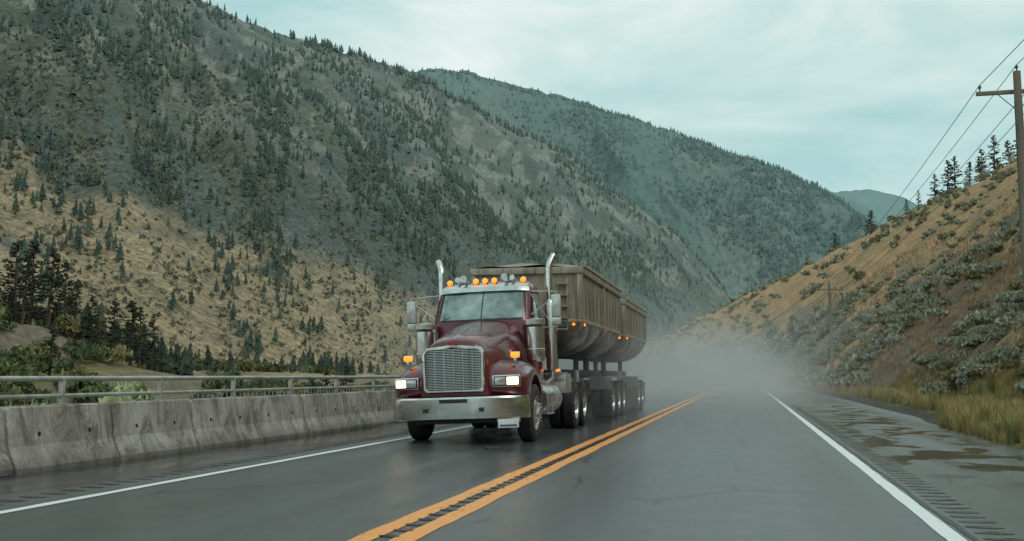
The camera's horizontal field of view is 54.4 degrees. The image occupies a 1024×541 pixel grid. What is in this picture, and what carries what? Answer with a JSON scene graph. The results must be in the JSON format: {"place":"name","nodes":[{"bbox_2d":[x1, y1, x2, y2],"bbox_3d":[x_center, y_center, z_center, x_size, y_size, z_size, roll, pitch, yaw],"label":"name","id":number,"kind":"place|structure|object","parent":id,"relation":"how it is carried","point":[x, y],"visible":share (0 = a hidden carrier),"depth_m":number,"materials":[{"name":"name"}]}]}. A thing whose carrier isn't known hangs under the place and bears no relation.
{"place":"outdoors","nodes":[
{"label":"outdoors","id":0,"kind":"place"},
{"bbox_2d":[0,0,729,379],"bbox_3d":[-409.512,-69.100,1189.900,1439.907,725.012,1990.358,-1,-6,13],"label":"mountain","id":1,"kind":"structure","parent":0,"point":[468,132],"depth_m":730.29,"materials":[{"name":"green plant"}]},
{"bbox_2d":[0,23,701,375],"bbox_3d":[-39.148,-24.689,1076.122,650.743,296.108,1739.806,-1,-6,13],"label":"slope scrub","id":2,"kind":"object","parent":1,"relation":"on","point":[83,145],"visible":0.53,"depth_m":610.28,"materials":[{"name":"green plant"}]},
{"bbox_2d":[0,0,730,378],"bbox_3d":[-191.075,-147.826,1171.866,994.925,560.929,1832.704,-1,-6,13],"label":"distant forest","id":3,"kind":"object","parent":1,"relation":"on","point":[144,166],"visible":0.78,"depth_m":821.91,"materials":[{"name":"green plant"}]},
{"bbox_2d":[0,387,1023,540],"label":"road","id":4,"kind":"structure","parent":0,"point":[737,464],"depth_m":11.10,"materials":[{"name":"grey asphalt"}]},
{"bbox_2d":[0,424,462,504],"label":"rumble strip","id":5,"kind":"object","parent":4,"relation":"on","point":[179,471],"visible":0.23,"depth_m":11.95,"materials":[{"name":"grey asphalt"}]},
{"bbox_2d":[0,379,653,476],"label":"concrete barrier","id":6,"kind":"object","parent":4,"relation":"on","point":[37,438],"visible":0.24,"depth_m":15.29,"materials":[{"name":"grey concrete"}]},
{"bbox_2d":[0,375,645,403],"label":"bridge railing","id":7,"kind":"object","parent":6,"relation":"on","point":[61,395],"visible":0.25,"depth_m":15.88,"materials":[{"name":"grey metal"}]},
{"bbox_2d":[0,387,676,513],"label":"white edge line","id":8,"kind":"object","parent":4,"relation":"on","point":[75,498],"visible":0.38,"depth_m":11.49,"materials":[{"name":"paint"}]},
{"bbox_2d":[394,253,587,440],"bbox_3d":[-0.182,1.584,21.417,3.142,3.735,8.514,-1,-6,12],"label":"semi truck","id":9,"kind":"object","parent":4,"relation":"on","point":[480,360],"visible":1,"depth_m":18.42,"materials":[{"name":"red metal"}]},
{"bbox_2d":[379,403,683,536],"bbox_3d":[4.581,4.444,30.828,0.180,0.001,56.800,-1,-6,13],"label":"rumble strip","id":10,"kind":"object","parent":4,"relation":"on","point":[498,487],"visible":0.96,"depth_m":10.23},
{"bbox_2d":[348,387,716,540],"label":"yellow centre line","id":11,"kind":"object","parent":4,"relation":"on","point":[428,528],"visible":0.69,"depth_m":10.13,"materials":[{"name":"paint"}]},
{"bbox_2d":[470,263,626,417],"bbox_3d":[1.399,2.142,27.465,2.715,3.891,9.530,-1,-6,13],"label":"dump trailer","id":12,"kind":"object","parent":4,"relation":"on","point":[588,327],"visible":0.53,"depth_m":24.46,"materials":[{"name":"brown"}]},
{"bbox_2d":[571,298,647,409],"bbox_3d":[3.049,2.951,34.479,2.715,3.751,7.030,-1,-6,13],"label":"dump trailer","id":13,"kind":"object","parent":4,"relation":"on","point":[629,342],"visible":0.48,"depth_m":34.19,"materials":[{"name":"brown"}]},
{"bbox_2d":[754,387,966,540],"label":"white edge line","id":14,"kind":"object","parent":4,"relation":"on","point":[941,528],"visible":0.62,"depth_m":10.13,"materials":[{"name":"paint"}]},
{"bbox_2d":[761,388,979,540],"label":"tar seam","id":15,"kind":"object","parent":4,"relation":"on","point":[947,520],"visible":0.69,"depth_m":9.88,"materials":[{"name":"black asphalt"}]},
{"bbox_2d":[776,395,1023,540],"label":"rumble strip","id":16,"kind":"object","parent":4,"relation":"on","point":[845,439],"visible":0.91,"depth_m":10.48,"materials":[{"name":"grey asphalt"}]},
{"bbox_2d":[0,162,1023,448],"bbox_3d":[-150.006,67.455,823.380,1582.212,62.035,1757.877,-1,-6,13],"label":"ground","id":17,"kind":"structure","parent":0,"point":[790,290],"depth_m":143.54,"materials":[{"name":"soil"}]},
{"bbox_2d":[0,270,10,306],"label":"pine tree","id":18,"kind":"object","parent":17,"relation":"on","point":[1,288],"visible":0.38,"depth_m":150.11,"materials":[{"name":"green plant"}]},
{"bbox_2d":[0,239,38,321],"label":"pine tree","id":19,"kind":"object","parent":17,"relation":"on","point":[12,300],"visible":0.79,"depth_m":143.64,"materials":[{"name":"green plant"}]},
{"bbox_2d":[5,253,41,324],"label":"pine tree","id":20,"kind":"object","parent":17,"relation":"on","point":[21,309],"visible":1,"depth_m":134.99,"materials":[{"name":"green plant"}]},
{"bbox_2d":[1,399,50,406],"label":"rabbitbrush","id":21,"kind":"object","parent":17,"relation":"on","point":[36,403],"visible":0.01,"depth_m":14.52,"materials":[{"name":"green plant"}]},
{"bbox_2d":[11,239,49,324],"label":"pine tree","id":22,"kind":"object","parent":17,"relation":"on","point":[32,255],"visible":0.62,"depth_m":149.20,"materials":[{"name":"green plant"}]},
{"bbox_2d":[26,249,70,329],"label":"pine tree","id":23,"kind":"object","parent":17,"relation":"on","point":[50,297],"visible":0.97,"depth_m":143.61,"materials":[{"name":"green plant"}]},
{"bbox_2d":[38,322,68,375],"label":"pine tree","id":24,"kind":"object","parent":17,"relation":"on","point":[51,343],"visible":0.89,"depth_m":117.44,"materials":[{"name":"green plant"}]},
{"bbox_2d":[45,261,82,335],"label":"pine tree","id":25,"kind":"object","parent":17,"relation":"on","point":[67,298],"visible":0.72,"depth_m":149.32,"materials":[{"name":"green plant"}]},
{"bbox_2d":[67,278,83,338],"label":"pine tree","id":26,"kind":"object","parent":17,"relation":"on","point":[76,303],"visible":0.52,"depth_m":156.14,"materials":[{"name":"green plant"}]},
{"bbox_2d":[78,294,104,344],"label":"pine tree","id":27,"kind":"object","parent":17,"relation":"on","point":[89,332],"visible":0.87,"depth_m":147.32,"materials":[{"name":"green plant"}]},
{"bbox_2d":[96,300,135,362],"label":"pine tree","id":28,"kind":"object","parent":17,"relation":"on","point":[118,330],"visible":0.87,"depth_m":139.16,"materials":[{"name":"green plant"}]},
{"bbox_2d":[98,381,156,402],"bbox_3d":[-6.248,2.145,15.978,0.967,0.850,1.299,-1,-6,13],"label":"rabbitbrush","id":29,"kind":"object","parent":17,"relation":"on","point":[133,387],"visible":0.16,"depth_m":16.12,"materials":[{"name":"green plant"}]},
{"bbox_2d":[118,300,150,365],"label":"pine tree","id":30,"kind":"object","parent":17,"relation":"on","point":[134,315],"visible":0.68,"depth_m":144.23,"materials":[{"name":"green plant"}]},
{"bbox_2d":[120,307,153,367],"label":"pine tree","id":31,"kind":"object","parent":17,"relation":"on","point":[138,341],"visible":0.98,"depth_m":140.04,"materials":[{"name":"green plant"}]},
{"bbox_2d":[140,314,166,370],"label":"pine tree","id":32,"kind":"object","parent":17,"relation":"on","point":[151,346],"visible":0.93,"depth_m":142.45,"materials":[{"name":"green plant"}]},
{"bbox_2d":[0,292,380,375],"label":"terrace forest","id":33,"kind":"object","parent":17,"relation":"on","point":[181,366],"visible":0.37,"depth_m":187.77,"materials":[{"name":"green plant"}]},
{"bbox_2d":[0,305,394,406],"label":"valley shrubs","id":34,"kind":"object","parent":17,"relation":"on","point":[14,360],"visible":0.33,"depth_m":133.35,"materials":[{"name":"green plant"}]},
{"bbox_2d":[305,375,316,393],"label":"pine tree","id":35,"kind":"object","parent":17,"relation":"on","point":[312,383],"visible":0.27,"depth_m":131.46,"materials":[{"name":"green plant"}]},
{"bbox_2d":[318,369,333,393],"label":"pine tree","id":36,"kind":"object","parent":17,"relation":"on","point":[327,382],"visible":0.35,"depth_m":134.59,"materials":[{"name":"green plant"}]},
{"bbox_2d":[339,365,352,391],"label":"pine tree","id":37,"kind":"object","parent":17,"relation":"on","point":[346,372],"visible":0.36,"depth_m":137.39,"materials":[{"name":"green plant"}]},
{"bbox_2d":[610,156,1016,386],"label":"sagebrush","id":38,"kind":"object","parent":17,"relation":"on","point":[760,356],"visible":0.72,"depth_m":242.31,"materials":[{"name":"green plant"}]},
{"bbox_2d":[816,281,842,373],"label":"utility pole","id":39,"kind":"object","parent":17,"relation":"on","point":[829,289],"visible":0.96,"depth_m":92.08,"materials":[{"name":"brown wood"}]},
{"bbox_2d":[829,232,838,248],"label":"pine tree","id":40,"kind":"object","parent":17,"relation":"on","point":[834,240],"visible":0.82,"depth_m":297.03,"materials":[{"name":"green plant"}]},
{"bbox_2d":[862,210,877,233],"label":"pine tree","id":41,"kind":"object","parent":17,"relation":"on","point":[869,220],"visible":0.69,"depth_m":284.96,"materials":[{"name":"green plant"}]},
{"bbox_2d":[738,194,1023,399],"bbox_3d":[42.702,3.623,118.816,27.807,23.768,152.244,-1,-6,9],"label":"hillside grass","id":42,"kind":"structure","parent":17,"relation":"on","point":[849,389],"depth_m":77.02,"materials":[{"name":"green plant"}]},
{"bbox_2d":[753,158,1020,387],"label":"sagebrush","id":43,"kind":"object","parent":17,"relation":"on","point":[919,297],"visible":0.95,"depth_m":93.08,"materials":[{"name":"green plant"}]},
{"bbox_2d":[903,199,910,213],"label":"pine tree","id":44,"kind":"object","parent":17,"relation":"on","point":[906,206],"visible":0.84,"depth_m":248.97,"materials":[{"name":"green plant"}]},
{"bbox_2d":[915,191,921,206],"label":"pine tree","id":45,"kind":"object","parent":17,"relation":"on","point":[918,200],"visible":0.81,"depth_m":241.83,"materials":[{"name":"green plant"}]},
{"bbox_2d":[927,174,940,198],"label":"pine tree","id":46,"kind":"object","parent":17,"relation":"on","point":[934,187],"visible":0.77,"depth_m":232.86,"materials":[{"name":"green plant"}]},
{"bbox_2d":[855,362,1023,448],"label":"roadside grass","id":47,"kind":"structure","parent":17,"relation":"on","point":[988,416],"depth_m":29.88,"materials":[{"name":"green plant"}]},
{"bbox_2d":[936,160,957,194],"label":"pine tree","id":48,"kind":"object","parent":17,"relation":"on","point":[947,174],"visible":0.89,"depth_m":231.62,"materials":[{"name":"green plant"}]},
{"bbox_2d":[879,269,1023,398],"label":"sagebrush","id":49,"kind":"object","parent":17,"relation":"on","point":[974,330],"visible":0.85,"depth_m":41.37,"materials":[{"name":"green plant"}]},
{"bbox_2d":[945,156,964,193],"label":"pine tree","id":50,"kind":"object","parent":17,"relation":"on","point":[954,169],"visible":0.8,"depth_m":230.85,"materials":[{"name":"green plant"}]},
{"bbox_2d":[962,161,976,186],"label":"pine tree","id":51,"kind":"object","parent":17,"relation":"on","point":[969,179],"visible":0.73,"depth_m":229.65,"materials":[{"name":"green plant"}]},
{"bbox_2d":[974,157,985,181],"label":"pine tree","id":52,"kind":"object","parent":17,"relation":"on","point":[981,166],"visible":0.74,"depth_m":223.30,"materials":[{"name":"green plant"}]},
{"bbox_2d":[974,149,989,181],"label":"pine tree","id":53,"kind":"object","parent":17,"relation":"on","point":[982,153],"visible":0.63,"depth_m":228.32,"materials":[{"name":"green plant"}]},
{"bbox_2d":[987,136,1003,173],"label":"pine tree","id":54,"kind":"object","parent":17,"relation":"on","point":[994,160],"visible":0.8,"depth_m":227.73,"materials":[{"name":"green plant"}]},
{"bbox_2d":[976,65,1023,296],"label":"utility pole","id":55,"kind":"object","parent":17,"relation":"on","point":[1018,91],"visible":1,"depth_m":31.49,"materials":[{"name":"brown wood"}]},
{"bbox_2d":[631,39,1023,367],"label":"power lines","id":56,"kind":"object","parent":55,"relation":"attached to","point":[891,207],"visible":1,"depth_m":49.82,"materials":[{"name":"grey metal"}]},
{"bbox_2d":[1002,140,1015,165],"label":"pine tree","id":57,"kind":"object","parent":17,"relation":"on","point":[1007,150],"visible":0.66,"depth_m":225.86,"materials":[{"name":"green plant"}]},
{"bbox_2d":[1009,140,1016,156],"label":"pine tree","id":58,"kind":"object","parent":17,"relation":"on","point":[1014,149],"visible":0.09,"depth_m":226.28,"materials":[{"name":"green plant"}]},
{"bbox_2d":[201,0,1023,204],"label":"sky","id":59,"kind":"structure","parent":0,"point":[841,95],"materials":[{"name":"grey"}]},
{"bbox_2d":[404,68,875,298],"bbox_3d":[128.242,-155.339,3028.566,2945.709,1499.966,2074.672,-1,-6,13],"label":"mountain","id":60,"kind":"structure","parent":0,"point":[690,168],"depth_m":3187.77,"materials":[{"name":"green plant"}]},
{"bbox_2d":[381,62,878,293],"bbox_3d":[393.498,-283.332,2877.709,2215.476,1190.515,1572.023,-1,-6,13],"label":"distant forest","id":61,"kind":"object","parent":60,"relation":"on","point":[770,227],"visible":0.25,"depth_m":3162.76,"materials":[{"name":"green plant"}]},
{"bbox_2d":[831,189,916,225],"bbox_3d":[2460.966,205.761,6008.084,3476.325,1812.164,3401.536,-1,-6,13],"label":"mountain","id":62,"kind":"structure","parent":0,"point":[879,204],"depth_m":6905.53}
]}

